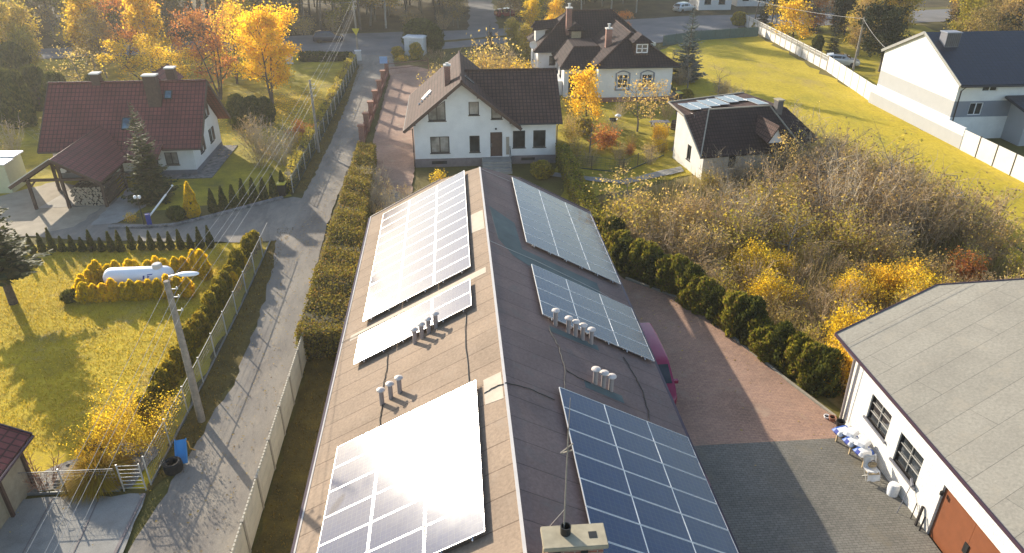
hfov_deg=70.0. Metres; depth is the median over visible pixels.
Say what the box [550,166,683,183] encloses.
garden path
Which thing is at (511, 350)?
workshop hall
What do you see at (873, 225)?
bare shrub
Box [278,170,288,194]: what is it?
thuja
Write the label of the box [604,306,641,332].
solar panel
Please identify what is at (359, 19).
pine tree
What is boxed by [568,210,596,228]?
solar panel
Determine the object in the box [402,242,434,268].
solar panel
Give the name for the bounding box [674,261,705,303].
thuja
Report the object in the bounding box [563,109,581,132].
garden shrub
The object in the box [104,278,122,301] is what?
golden thuja
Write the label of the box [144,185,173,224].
barrier boom
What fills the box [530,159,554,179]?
green shrub
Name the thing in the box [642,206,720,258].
bare shrub
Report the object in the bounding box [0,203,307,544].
fallen leaves
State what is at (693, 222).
leafy shrub
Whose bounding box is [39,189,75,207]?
carport floor
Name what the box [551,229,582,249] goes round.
solar panel
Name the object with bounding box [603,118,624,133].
garden shrub
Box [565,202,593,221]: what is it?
solar panel
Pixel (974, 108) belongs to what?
window
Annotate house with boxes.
[37,63,237,179]
[403,51,562,173]
[689,0,731,9]
[732,0,776,5]
[877,30,1023,145]
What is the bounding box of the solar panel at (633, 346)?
[614,332,654,360]
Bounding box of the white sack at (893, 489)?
[886,481,899,497]
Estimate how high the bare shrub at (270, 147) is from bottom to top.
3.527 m
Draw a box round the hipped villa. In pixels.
[526,3,680,101]
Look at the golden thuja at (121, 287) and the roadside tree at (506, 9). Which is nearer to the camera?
the golden thuja at (121, 287)
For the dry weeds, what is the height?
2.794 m
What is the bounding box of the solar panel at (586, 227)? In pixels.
[571,217,599,236]
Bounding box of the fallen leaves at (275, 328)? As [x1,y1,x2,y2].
[139,25,392,551]
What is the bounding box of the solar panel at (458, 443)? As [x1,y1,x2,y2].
[427,422,479,469]
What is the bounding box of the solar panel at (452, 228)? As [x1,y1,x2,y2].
[436,216,467,240]
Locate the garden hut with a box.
[0,150,26,192]
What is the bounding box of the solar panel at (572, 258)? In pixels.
[556,247,589,270]
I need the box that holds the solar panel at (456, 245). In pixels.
[435,235,468,261]
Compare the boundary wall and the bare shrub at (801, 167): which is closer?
the bare shrub at (801, 167)
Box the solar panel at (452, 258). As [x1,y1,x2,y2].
[435,245,469,272]
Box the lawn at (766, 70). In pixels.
[660,36,1023,262]
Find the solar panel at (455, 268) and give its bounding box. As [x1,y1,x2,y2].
[434,255,470,284]
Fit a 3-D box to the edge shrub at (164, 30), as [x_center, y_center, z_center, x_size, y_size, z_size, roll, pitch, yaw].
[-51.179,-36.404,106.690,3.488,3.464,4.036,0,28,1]
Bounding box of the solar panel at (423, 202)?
[409,192,436,213]
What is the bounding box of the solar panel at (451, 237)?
[435,225,468,250]
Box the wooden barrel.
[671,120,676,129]
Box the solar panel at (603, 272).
[587,261,620,284]
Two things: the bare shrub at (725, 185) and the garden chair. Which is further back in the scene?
the bare shrub at (725, 185)
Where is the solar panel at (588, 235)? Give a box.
[574,225,603,245]
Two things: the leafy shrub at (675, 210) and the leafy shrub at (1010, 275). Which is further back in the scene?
the leafy shrub at (675, 210)
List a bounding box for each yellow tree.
[94,32,173,80]
[135,40,208,78]
[203,0,257,83]
[563,61,604,120]
[770,0,816,42]
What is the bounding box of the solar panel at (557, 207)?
[541,197,569,215]
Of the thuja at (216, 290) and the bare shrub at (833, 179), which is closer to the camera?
the thuja at (216, 290)
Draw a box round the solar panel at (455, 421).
[428,400,478,445]
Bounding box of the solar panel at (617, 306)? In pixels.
[600,294,636,319]
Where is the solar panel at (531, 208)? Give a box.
[517,199,547,218]
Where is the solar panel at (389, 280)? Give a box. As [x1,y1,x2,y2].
[367,270,401,296]
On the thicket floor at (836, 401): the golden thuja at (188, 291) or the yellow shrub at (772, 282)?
the yellow shrub at (772, 282)
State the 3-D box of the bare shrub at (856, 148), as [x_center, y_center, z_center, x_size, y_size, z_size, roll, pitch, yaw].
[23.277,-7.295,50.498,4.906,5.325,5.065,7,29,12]
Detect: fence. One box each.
[18,468,120,495]
[141,223,270,484]
[231,329,306,552]
[290,53,357,192]
[357,61,388,141]
[578,143,664,172]
[663,27,758,45]
[744,14,829,70]
[826,56,874,99]
[946,184,1023,252]
[960,130,1023,181]
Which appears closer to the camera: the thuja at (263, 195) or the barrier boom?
the barrier boom
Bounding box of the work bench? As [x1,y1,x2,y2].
[835,435,863,467]
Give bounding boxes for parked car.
[313,30,343,42]
[494,8,517,17]
[673,2,695,12]
[822,52,859,67]
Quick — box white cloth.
[863,454,879,481]
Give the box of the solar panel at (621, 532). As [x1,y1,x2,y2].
[585,506,648,552]
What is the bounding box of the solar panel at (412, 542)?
[368,527,424,552]
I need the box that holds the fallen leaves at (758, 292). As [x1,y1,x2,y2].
[600,143,1006,465]
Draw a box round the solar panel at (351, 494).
[324,471,376,517]
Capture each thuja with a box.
[13,229,26,250]
[25,233,37,253]
[35,232,46,252]
[45,227,56,251]
[57,235,67,252]
[67,235,77,251]
[71,277,89,296]
[73,281,91,304]
[76,272,89,283]
[77,237,86,251]
[83,269,98,285]
[85,229,96,251]
[86,264,100,282]
[87,283,102,302]
[90,259,102,281]
[93,282,111,302]
[97,237,106,251]
[102,263,109,273]
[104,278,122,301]
[105,231,115,252]
[109,259,119,267]
[114,229,125,252]
[116,281,130,300]
[122,258,133,266]
[124,279,137,300]
[126,226,136,249]
[130,259,139,266]
[131,280,150,300]
[132,393,159,426]
[136,235,146,250]
[142,259,150,265]
[143,278,153,298]
[146,230,155,250]
[146,381,167,412]
[148,367,173,396]
[149,277,164,299]
[150,255,158,265]
[156,232,165,250]
[159,258,169,265]
[159,359,179,388]
[160,274,175,298]
[165,231,175,250]
[166,345,185,377]
[169,256,182,273]
[170,276,182,297]
[175,229,185,249]
[175,343,194,363]
[176,325,195,355]
[177,256,190,272]
[181,277,194,297]
[182,181,200,217]
[184,318,203,347]
[185,233,194,248]
[185,249,195,270]
[191,248,212,276]
[191,310,211,337]
[195,226,204,248]
[195,305,214,326]
[199,259,212,280]
[200,290,221,320]
[205,225,214,248]
[207,188,218,212]
[209,283,226,310]
[211,276,229,302]
[217,270,232,295]
[218,185,229,210]
[221,264,236,289]
[226,257,239,270]
[228,184,239,207]
[228,248,244,272]
[229,271,241,290]
[236,267,246,284]
[237,247,249,259]
[238,178,249,204]
[239,236,254,261]
[242,253,250,270]
[243,232,257,253]
[248,177,258,202]
[250,229,262,249]
[258,177,269,199]
[268,173,278,197]
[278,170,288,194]
[597,212,615,225]
[598,214,622,238]
[601,216,625,249]
[602,228,618,249]
[608,229,631,262]
[609,236,636,272]
[622,238,649,277]
[635,240,662,279]
[641,252,668,287]
[652,254,677,291]
[663,253,691,294]
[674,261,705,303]
[675,271,708,309]
[686,275,719,315]
[703,286,725,325]
[714,289,742,330]
[720,290,748,338]
[733,295,769,344]
[743,314,775,351]
[748,324,785,362]
[767,320,800,370]
[776,331,813,377]
[794,341,827,391]
[800,345,846,397]
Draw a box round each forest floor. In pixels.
[0,0,495,48]
[496,0,955,22]
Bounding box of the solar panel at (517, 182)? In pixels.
[512,177,540,195]
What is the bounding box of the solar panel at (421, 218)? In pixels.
[407,207,435,229]
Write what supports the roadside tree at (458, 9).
on the forest floor at (47, 41)
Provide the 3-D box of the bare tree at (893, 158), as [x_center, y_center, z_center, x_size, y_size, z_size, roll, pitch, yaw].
[24.599,-6.938,48.184,4.363,6.953,4.301,-24,37,-38]
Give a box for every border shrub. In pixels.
[611,141,628,157]
[624,142,635,154]
[625,133,639,145]
[639,142,657,153]
[651,137,668,152]
[653,131,666,142]
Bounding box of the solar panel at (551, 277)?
[531,264,568,289]
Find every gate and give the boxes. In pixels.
[115,463,146,491]
[388,60,428,73]
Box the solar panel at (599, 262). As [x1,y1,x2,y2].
[583,251,615,272]
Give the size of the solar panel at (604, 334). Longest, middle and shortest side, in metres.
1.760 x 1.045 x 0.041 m
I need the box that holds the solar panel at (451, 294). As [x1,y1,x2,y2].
[433,279,470,309]
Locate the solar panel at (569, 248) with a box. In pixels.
[553,237,585,259]
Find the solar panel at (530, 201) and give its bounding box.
[515,191,544,210]
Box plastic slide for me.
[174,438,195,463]
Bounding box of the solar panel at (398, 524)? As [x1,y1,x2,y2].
[368,498,425,551]
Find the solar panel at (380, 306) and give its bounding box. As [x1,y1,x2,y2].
[363,292,398,321]
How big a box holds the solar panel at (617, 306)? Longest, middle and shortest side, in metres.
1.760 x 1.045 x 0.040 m
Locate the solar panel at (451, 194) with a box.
[437,184,465,205]
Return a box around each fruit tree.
[46,45,106,80]
[612,73,665,131]
[626,77,679,123]
[768,129,801,174]
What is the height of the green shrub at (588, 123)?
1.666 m
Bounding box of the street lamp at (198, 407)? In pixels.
[163,271,205,422]
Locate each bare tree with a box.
[157,0,189,38]
[292,0,305,25]
[369,2,372,25]
[579,102,607,151]
[670,41,702,87]
[693,214,728,266]
[705,165,745,220]
[707,66,733,95]
[751,149,808,208]
[769,180,820,262]
[788,129,850,208]
[794,152,861,220]
[813,123,880,181]
[861,125,931,204]
[877,171,942,240]
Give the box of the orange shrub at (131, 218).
[123,212,136,222]
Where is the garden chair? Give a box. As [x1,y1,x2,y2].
[862,456,879,479]
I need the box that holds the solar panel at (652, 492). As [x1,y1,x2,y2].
[624,471,680,513]
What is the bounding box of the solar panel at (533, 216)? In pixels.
[518,206,549,227]
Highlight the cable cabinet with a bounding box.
[354,50,361,60]
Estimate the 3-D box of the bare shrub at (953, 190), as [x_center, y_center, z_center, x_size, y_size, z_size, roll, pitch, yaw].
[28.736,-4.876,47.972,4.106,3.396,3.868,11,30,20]
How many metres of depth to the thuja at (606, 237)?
43.89 m
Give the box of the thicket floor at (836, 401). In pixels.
[597,161,1019,409]
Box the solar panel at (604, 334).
[577,316,618,345]
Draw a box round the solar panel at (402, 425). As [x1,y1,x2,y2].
[380,403,428,445]
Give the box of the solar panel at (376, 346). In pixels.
[354,331,392,364]
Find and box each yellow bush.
[58,376,184,463]
[816,329,852,394]
[820,285,881,347]
[864,249,939,297]
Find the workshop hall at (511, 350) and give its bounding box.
[290,167,740,552]
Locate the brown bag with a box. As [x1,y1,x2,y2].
[868,460,876,466]
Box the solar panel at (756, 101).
[744,98,768,104]
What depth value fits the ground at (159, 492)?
55.68 m
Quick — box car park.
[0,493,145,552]
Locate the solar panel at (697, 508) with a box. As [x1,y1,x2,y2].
[672,488,727,529]
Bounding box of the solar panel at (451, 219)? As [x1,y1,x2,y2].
[436,207,466,231]
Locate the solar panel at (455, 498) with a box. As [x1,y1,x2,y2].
[425,472,483,525]
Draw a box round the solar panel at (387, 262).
[372,249,403,274]
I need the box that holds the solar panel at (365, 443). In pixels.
[333,426,381,468]
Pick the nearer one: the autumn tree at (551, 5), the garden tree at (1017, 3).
the garden tree at (1017, 3)
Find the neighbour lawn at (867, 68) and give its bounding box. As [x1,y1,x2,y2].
[774,24,938,85]
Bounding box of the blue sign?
[379,56,387,63]
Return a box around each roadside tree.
[445,0,467,27]
[446,0,465,25]
[492,0,522,20]
[508,0,523,26]
[520,0,548,19]
[538,0,550,17]
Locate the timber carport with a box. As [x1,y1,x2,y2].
[8,125,128,209]
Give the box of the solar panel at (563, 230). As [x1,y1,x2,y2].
[548,220,579,241]
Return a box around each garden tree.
[504,17,522,51]
[515,0,542,36]
[515,22,532,59]
[544,0,565,19]
[544,13,558,19]
[613,9,633,25]
[765,0,793,23]
[770,0,780,23]
[803,0,837,33]
[832,0,861,34]
[833,0,855,29]
[842,0,877,55]
[842,0,882,48]
[883,0,924,45]
[943,0,1000,30]
[945,1,964,25]
[949,0,960,22]
[953,0,1000,23]
[956,0,1006,30]
[959,2,1006,30]
[987,0,1019,30]
[995,2,1013,24]
[996,0,1023,30]
[1000,0,1023,30]
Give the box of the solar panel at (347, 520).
[318,496,373,546]
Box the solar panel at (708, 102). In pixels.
[696,100,719,105]
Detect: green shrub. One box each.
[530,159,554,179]
[569,135,587,159]
[575,117,595,135]
[681,88,694,98]
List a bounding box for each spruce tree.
[0,204,53,305]
[120,102,181,206]
[485,23,493,47]
[672,7,706,82]
[757,0,770,23]
[805,1,823,31]
[823,13,842,52]
[827,10,849,30]
[878,0,904,47]
[941,1,959,23]
[988,3,1001,30]
[996,1,1020,30]
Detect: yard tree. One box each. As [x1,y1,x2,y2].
[0,0,46,60]
[0,1,24,66]
[0,21,46,68]
[76,3,119,77]
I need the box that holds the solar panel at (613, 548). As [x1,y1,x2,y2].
[603,542,639,552]
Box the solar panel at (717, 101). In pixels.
[706,98,728,104]
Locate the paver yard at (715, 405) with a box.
[618,274,838,445]
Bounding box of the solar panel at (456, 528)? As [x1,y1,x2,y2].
[425,500,485,552]
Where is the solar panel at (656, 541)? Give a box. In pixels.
[641,525,695,552]
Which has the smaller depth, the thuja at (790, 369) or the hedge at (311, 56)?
the thuja at (790, 369)
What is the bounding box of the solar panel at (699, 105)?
[688,102,711,108]
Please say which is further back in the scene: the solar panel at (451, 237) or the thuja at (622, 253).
the thuja at (622, 253)
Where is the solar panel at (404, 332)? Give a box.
[392,312,431,344]
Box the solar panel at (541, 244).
[524,232,558,256]
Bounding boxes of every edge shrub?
[46,25,67,43]
[155,22,172,38]
[289,14,308,33]
[292,11,315,34]
[322,14,342,30]
[436,10,451,28]
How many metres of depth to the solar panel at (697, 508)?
22.32 m
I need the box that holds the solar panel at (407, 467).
[375,446,426,494]
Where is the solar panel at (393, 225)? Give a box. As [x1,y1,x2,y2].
[379,215,407,236]
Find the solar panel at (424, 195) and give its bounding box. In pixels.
[409,185,436,206]
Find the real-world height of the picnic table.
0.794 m
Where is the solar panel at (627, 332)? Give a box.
[608,318,647,345]
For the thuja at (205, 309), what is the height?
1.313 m
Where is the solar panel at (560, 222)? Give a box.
[546,212,575,232]
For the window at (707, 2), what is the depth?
131.61 m
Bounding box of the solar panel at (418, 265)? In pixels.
[401,252,434,279]
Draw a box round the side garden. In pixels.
[555,100,690,199]
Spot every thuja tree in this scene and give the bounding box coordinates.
[0,40,31,72]
[0,59,20,105]
[0,67,37,128]
[19,64,43,110]
[39,71,65,101]
[83,74,104,80]
[225,93,248,130]
[242,95,265,127]
[257,96,275,125]
[401,18,437,45]
[424,26,444,52]
[810,34,824,56]
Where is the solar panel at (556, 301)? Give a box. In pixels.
[537,288,576,315]
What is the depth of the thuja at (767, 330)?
34.41 m
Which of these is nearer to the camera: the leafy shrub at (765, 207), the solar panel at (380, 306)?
the solar panel at (380, 306)
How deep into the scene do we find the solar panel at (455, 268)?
31.57 m
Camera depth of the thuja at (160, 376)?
31.67 m
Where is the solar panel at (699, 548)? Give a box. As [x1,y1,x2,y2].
[693,543,720,552]
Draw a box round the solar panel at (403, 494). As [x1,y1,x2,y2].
[372,471,425,521]
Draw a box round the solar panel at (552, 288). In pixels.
[534,275,572,302]
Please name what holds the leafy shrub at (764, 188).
on the thicket floor at (836, 401)
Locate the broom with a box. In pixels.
[896,478,913,512]
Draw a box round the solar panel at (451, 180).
[437,171,464,190]
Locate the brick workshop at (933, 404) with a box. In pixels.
[834,278,1023,552]
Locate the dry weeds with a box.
[596,154,1022,344]
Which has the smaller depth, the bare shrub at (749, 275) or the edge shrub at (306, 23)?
the bare shrub at (749, 275)
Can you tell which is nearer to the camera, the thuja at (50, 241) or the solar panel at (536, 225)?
the solar panel at (536, 225)
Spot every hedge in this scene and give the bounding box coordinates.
[282,52,356,191]
[293,141,376,361]
[298,50,352,61]
[554,141,602,226]
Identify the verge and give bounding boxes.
[145,236,279,496]
[253,153,378,552]
[290,65,358,194]
[444,35,514,41]
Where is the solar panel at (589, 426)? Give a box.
[563,407,615,445]
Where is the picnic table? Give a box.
[649,120,671,130]
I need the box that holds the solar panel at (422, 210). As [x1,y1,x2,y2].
[408,200,435,221]
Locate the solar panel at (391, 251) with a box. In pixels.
[374,240,404,264]
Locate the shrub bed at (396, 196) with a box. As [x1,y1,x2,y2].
[374,185,410,208]
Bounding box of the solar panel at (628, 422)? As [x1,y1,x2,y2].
[604,404,653,440]
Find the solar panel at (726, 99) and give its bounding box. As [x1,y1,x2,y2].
[715,96,738,102]
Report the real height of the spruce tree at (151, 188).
7.328 m
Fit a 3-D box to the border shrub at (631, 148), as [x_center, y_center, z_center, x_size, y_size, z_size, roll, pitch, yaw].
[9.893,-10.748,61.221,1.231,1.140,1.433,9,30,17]
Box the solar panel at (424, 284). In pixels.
[398,274,433,303]
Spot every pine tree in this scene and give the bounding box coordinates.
[307,0,310,19]
[319,0,321,29]
[357,0,361,29]
[404,0,407,21]
[432,0,435,19]
[852,0,917,71]
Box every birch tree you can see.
[56,0,110,68]
[119,0,172,69]
[209,0,233,31]
[222,0,251,30]
[366,0,402,27]
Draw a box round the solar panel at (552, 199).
[539,190,566,208]
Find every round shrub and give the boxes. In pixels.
[390,46,404,57]
[408,42,424,59]
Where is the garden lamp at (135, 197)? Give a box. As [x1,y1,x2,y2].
[133,195,144,224]
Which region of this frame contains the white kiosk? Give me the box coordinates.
[402,34,426,55]
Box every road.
[19,182,300,241]
[33,9,1022,58]
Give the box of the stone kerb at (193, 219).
[108,196,283,228]
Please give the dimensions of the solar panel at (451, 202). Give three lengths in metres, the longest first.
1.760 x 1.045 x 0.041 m
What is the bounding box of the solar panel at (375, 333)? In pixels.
[356,317,394,349]
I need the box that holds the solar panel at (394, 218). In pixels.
[381,207,408,228]
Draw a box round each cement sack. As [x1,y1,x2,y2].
[832,425,848,437]
[842,436,859,447]
[843,427,859,437]
[853,446,874,457]
[854,437,871,448]
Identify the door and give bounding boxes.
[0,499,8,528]
[490,132,501,155]
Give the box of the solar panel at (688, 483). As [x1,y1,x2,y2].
[663,464,716,503]
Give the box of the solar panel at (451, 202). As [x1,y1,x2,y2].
[436,191,465,214]
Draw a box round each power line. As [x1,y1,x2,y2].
[26,5,349,552]
[45,4,353,551]
[54,5,354,551]
[68,17,352,552]
[253,0,349,3]
[755,0,862,18]
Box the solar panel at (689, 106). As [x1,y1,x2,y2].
[678,103,700,109]
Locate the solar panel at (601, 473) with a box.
[573,452,631,495]
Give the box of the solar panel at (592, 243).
[577,233,607,253]
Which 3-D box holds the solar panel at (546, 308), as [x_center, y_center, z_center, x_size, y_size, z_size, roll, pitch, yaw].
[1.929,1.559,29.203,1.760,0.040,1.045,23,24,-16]
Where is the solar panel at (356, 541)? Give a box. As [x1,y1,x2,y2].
[317,523,370,552]
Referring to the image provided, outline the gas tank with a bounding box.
[103,262,174,284]
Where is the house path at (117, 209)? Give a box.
[91,188,145,224]
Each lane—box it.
[128,54,393,552]
[467,0,498,29]
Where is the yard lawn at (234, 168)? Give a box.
[0,52,354,213]
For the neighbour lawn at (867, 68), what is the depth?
101.67 m
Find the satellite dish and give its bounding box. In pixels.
[530,41,536,48]
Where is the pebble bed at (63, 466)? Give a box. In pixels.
[28,440,158,492]
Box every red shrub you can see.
[285,116,313,139]
[587,120,623,151]
[943,246,993,281]
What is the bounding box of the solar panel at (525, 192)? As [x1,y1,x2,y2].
[513,184,542,203]
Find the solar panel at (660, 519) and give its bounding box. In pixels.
[632,497,691,541]
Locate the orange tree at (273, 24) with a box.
[227,1,301,103]
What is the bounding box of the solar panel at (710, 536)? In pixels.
[682,514,737,552]
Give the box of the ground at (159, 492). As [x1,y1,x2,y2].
[5,0,1023,552]
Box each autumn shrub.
[416,60,441,85]
[452,27,534,68]
[462,43,497,68]
[471,49,495,68]
[497,49,531,68]
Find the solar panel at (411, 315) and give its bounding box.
[394,299,431,329]
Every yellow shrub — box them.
[69,440,100,461]
[88,413,112,436]
[292,129,306,146]
[394,55,410,61]
[429,169,448,181]
[650,121,669,139]
[724,232,785,282]
[737,262,808,315]
[754,245,799,281]
[819,264,888,309]
[859,257,899,296]
[876,260,954,306]
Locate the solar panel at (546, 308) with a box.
[540,301,580,330]
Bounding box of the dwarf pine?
[84,438,105,451]
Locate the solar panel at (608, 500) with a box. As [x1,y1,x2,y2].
[579,478,639,523]
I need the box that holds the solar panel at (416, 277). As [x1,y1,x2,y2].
[400,263,433,290]
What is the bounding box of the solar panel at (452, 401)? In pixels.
[429,380,477,422]
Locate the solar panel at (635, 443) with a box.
[610,425,661,462]
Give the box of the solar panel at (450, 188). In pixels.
[437,177,464,198]
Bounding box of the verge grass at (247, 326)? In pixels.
[157,64,363,552]
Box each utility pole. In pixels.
[309,80,319,152]
[352,0,358,49]
[852,17,866,70]
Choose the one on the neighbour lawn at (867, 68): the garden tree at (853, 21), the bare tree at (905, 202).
the garden tree at (853, 21)
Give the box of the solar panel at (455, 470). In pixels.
[426,446,481,496]
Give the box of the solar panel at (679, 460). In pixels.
[655,442,705,479]
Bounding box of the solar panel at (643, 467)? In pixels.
[617,447,670,486]
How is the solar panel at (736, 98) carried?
attached to the cottage
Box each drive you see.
[0,182,99,236]
[372,65,434,206]
[638,23,737,42]
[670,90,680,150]
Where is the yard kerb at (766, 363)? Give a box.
[625,277,835,415]
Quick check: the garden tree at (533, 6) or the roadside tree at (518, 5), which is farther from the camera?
the roadside tree at (518, 5)
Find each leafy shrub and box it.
[585,163,664,213]
[589,185,657,239]
[599,193,629,218]
[614,192,655,225]
[620,206,657,239]
[622,181,675,228]
[638,198,671,236]
[639,181,706,244]
[670,190,701,217]
[674,209,737,267]
[676,203,712,234]
[689,209,733,252]
[696,168,720,187]
[704,254,739,281]
[706,259,749,291]
[708,193,776,257]
[708,209,774,249]
[729,180,782,228]
[738,196,784,238]
[742,173,789,215]
[745,162,764,181]
[757,283,800,321]
[762,176,838,231]
[765,189,825,253]
[767,174,817,220]
[768,299,809,327]
[772,172,803,204]
[774,125,820,170]
[777,164,802,186]
[782,207,826,243]
[786,229,831,268]
[791,312,826,344]
[808,194,879,262]
[823,334,851,388]
[825,251,863,278]
[839,269,872,291]
[849,223,914,270]
[851,129,930,182]
[869,222,940,269]
[882,250,928,292]
[889,281,919,305]
[891,274,932,303]
[911,250,962,282]
[914,171,974,235]
[935,267,969,282]
[944,236,994,273]
[956,196,1023,262]
[986,265,1023,279]
[998,246,1023,278]
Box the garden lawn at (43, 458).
[0,242,267,491]
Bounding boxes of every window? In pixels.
[164,152,179,165]
[200,138,205,154]
[205,101,209,118]
[208,126,215,143]
[428,101,446,121]
[430,136,450,153]
[468,102,479,115]
[469,136,480,152]
[491,108,502,119]
[512,131,525,148]
[532,130,545,147]
[549,56,554,64]
[615,70,630,90]
[639,70,654,89]
[685,144,691,161]
[704,0,710,4]
[727,156,735,167]
[868,395,891,437]
[894,433,923,484]
[967,103,982,114]
[982,87,997,91]
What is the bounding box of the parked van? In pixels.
[640,322,678,404]
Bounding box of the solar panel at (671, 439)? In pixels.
[647,421,696,457]
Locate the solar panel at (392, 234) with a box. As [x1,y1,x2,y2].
[377,223,406,245]
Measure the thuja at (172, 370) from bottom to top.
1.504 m
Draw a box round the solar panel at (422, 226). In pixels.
[406,215,435,238]
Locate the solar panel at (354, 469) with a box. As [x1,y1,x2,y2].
[329,447,379,492]
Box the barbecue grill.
[609,114,620,123]
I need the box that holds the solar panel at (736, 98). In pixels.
[724,95,746,100]
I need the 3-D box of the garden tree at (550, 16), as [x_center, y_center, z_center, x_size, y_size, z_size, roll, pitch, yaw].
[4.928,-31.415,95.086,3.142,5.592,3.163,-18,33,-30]
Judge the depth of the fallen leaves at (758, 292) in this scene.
42.52 m
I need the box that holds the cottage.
[668,92,818,178]
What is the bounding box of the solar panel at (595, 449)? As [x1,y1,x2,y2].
[569,429,623,469]
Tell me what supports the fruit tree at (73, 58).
on the yard lawn at (234, 168)
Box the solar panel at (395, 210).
[382,200,409,220]
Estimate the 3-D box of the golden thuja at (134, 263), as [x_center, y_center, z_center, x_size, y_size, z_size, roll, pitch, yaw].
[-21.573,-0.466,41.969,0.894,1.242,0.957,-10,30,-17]
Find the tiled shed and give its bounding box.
[0,423,35,528]
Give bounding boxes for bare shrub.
[0,110,30,150]
[22,451,65,492]
[218,82,334,156]
[230,112,264,143]
[231,108,277,152]
[240,140,271,167]
[242,116,288,158]
[261,130,299,166]
[275,125,300,153]
[351,161,390,192]
[352,179,389,212]
[370,178,392,206]
[374,185,409,210]
[397,182,421,197]
[420,51,429,61]
[436,49,446,59]
[624,213,672,250]
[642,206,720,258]
[657,177,725,228]
[672,66,687,85]
[673,62,697,84]
[673,227,733,270]
[683,184,758,239]
[690,246,731,283]
[693,189,728,226]
[699,145,741,187]
[711,74,729,92]
[712,176,790,242]
[714,82,734,93]
[715,172,776,216]
[716,79,736,94]
[717,177,736,197]
[721,148,769,186]
[722,247,783,294]
[727,83,750,92]
[737,176,758,192]
[741,151,806,199]
[746,148,785,179]
[758,139,816,182]
[772,141,829,189]
[777,148,836,203]
[780,254,822,292]
[780,280,824,317]
[784,100,810,119]
[788,101,843,156]
[788,132,829,171]
[793,143,854,208]
[794,135,905,232]
[798,233,852,278]
[799,191,845,238]
[800,117,872,176]
[804,289,864,334]
[805,133,843,170]
[805,135,865,186]
[805,167,866,227]
[809,272,846,304]
[810,129,892,193]
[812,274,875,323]
[817,169,871,214]
[820,139,896,181]
[822,128,886,173]
[831,151,878,183]
[833,150,905,209]
[834,162,929,228]
[835,163,936,236]
[836,257,873,280]
[841,144,931,218]
[846,139,912,185]
[850,205,909,253]
[853,158,916,210]
[861,159,919,192]
[862,139,952,192]
[864,168,966,249]
[868,159,947,223]
[870,211,921,259]
[880,174,977,251]
[890,149,962,207]
[896,167,984,245]
[903,174,969,221]
[927,174,985,212]
[936,174,1015,238]
[937,169,1023,252]
[958,268,996,281]
[961,233,1008,267]
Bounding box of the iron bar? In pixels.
[914,506,923,525]
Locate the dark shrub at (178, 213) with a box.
[165,205,186,220]
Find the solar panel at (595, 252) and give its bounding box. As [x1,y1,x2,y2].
[580,242,611,263]
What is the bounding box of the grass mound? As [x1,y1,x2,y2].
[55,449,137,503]
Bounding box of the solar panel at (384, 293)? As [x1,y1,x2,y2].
[365,281,399,308]
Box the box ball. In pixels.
[59,288,75,303]
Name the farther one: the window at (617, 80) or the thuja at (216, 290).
the window at (617, 80)
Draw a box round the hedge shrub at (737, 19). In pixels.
[730,11,747,25]
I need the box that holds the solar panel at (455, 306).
[432,292,471,324]
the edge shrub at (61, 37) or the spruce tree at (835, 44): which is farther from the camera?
the edge shrub at (61, 37)
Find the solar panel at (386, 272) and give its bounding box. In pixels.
[370,259,402,284]
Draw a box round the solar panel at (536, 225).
[520,214,552,236]
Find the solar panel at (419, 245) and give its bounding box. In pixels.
[403,233,434,257]
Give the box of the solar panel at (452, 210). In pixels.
[436,199,466,222]
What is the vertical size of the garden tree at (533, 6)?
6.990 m
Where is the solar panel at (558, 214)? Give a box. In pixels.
[543,204,572,223]
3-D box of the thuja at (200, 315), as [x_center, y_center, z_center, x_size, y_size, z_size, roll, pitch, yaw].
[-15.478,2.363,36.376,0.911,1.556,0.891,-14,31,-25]
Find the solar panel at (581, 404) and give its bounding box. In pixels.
[559,387,609,423]
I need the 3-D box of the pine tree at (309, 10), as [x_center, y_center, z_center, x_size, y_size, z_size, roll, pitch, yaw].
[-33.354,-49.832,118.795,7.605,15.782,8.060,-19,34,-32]
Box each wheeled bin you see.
[276,181,287,195]
[675,91,682,99]
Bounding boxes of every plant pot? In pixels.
[829,414,836,421]
[836,418,845,426]
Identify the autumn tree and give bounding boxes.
[11,0,54,26]
[25,0,63,36]
[45,0,99,31]
[89,0,138,36]
[151,0,177,35]
[161,0,182,31]
[168,0,193,22]
[248,0,293,13]
[282,0,300,13]
[321,0,360,28]
[359,0,382,20]
[426,0,455,17]
[544,0,565,19]
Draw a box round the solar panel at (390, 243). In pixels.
[375,231,405,254]
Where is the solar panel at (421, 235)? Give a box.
[404,224,435,248]
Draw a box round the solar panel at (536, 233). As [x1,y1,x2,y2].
[522,223,555,245]
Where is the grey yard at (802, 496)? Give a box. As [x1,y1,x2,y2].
[694,438,940,552]
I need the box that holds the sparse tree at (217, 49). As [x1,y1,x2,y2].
[168,0,243,99]
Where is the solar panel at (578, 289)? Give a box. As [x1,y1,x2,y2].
[566,279,602,304]
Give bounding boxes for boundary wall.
[868,84,966,148]
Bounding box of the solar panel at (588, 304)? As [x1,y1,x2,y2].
[570,291,607,317]
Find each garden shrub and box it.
[556,114,586,142]
[560,90,580,114]
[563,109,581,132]
[578,146,599,166]
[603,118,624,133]
[610,99,625,117]
[613,151,629,167]
[639,144,658,164]
[657,100,675,118]
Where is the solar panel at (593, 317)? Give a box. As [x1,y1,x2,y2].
[573,303,612,330]
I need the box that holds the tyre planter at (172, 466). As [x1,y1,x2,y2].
[162,456,182,475]
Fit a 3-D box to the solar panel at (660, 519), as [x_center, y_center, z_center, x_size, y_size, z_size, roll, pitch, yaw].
[4.267,6.947,20.905,1.760,0.040,1.045,23,24,-16]
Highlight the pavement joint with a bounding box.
[22,493,145,552]
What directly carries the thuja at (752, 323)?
on the thicket floor at (836, 401)

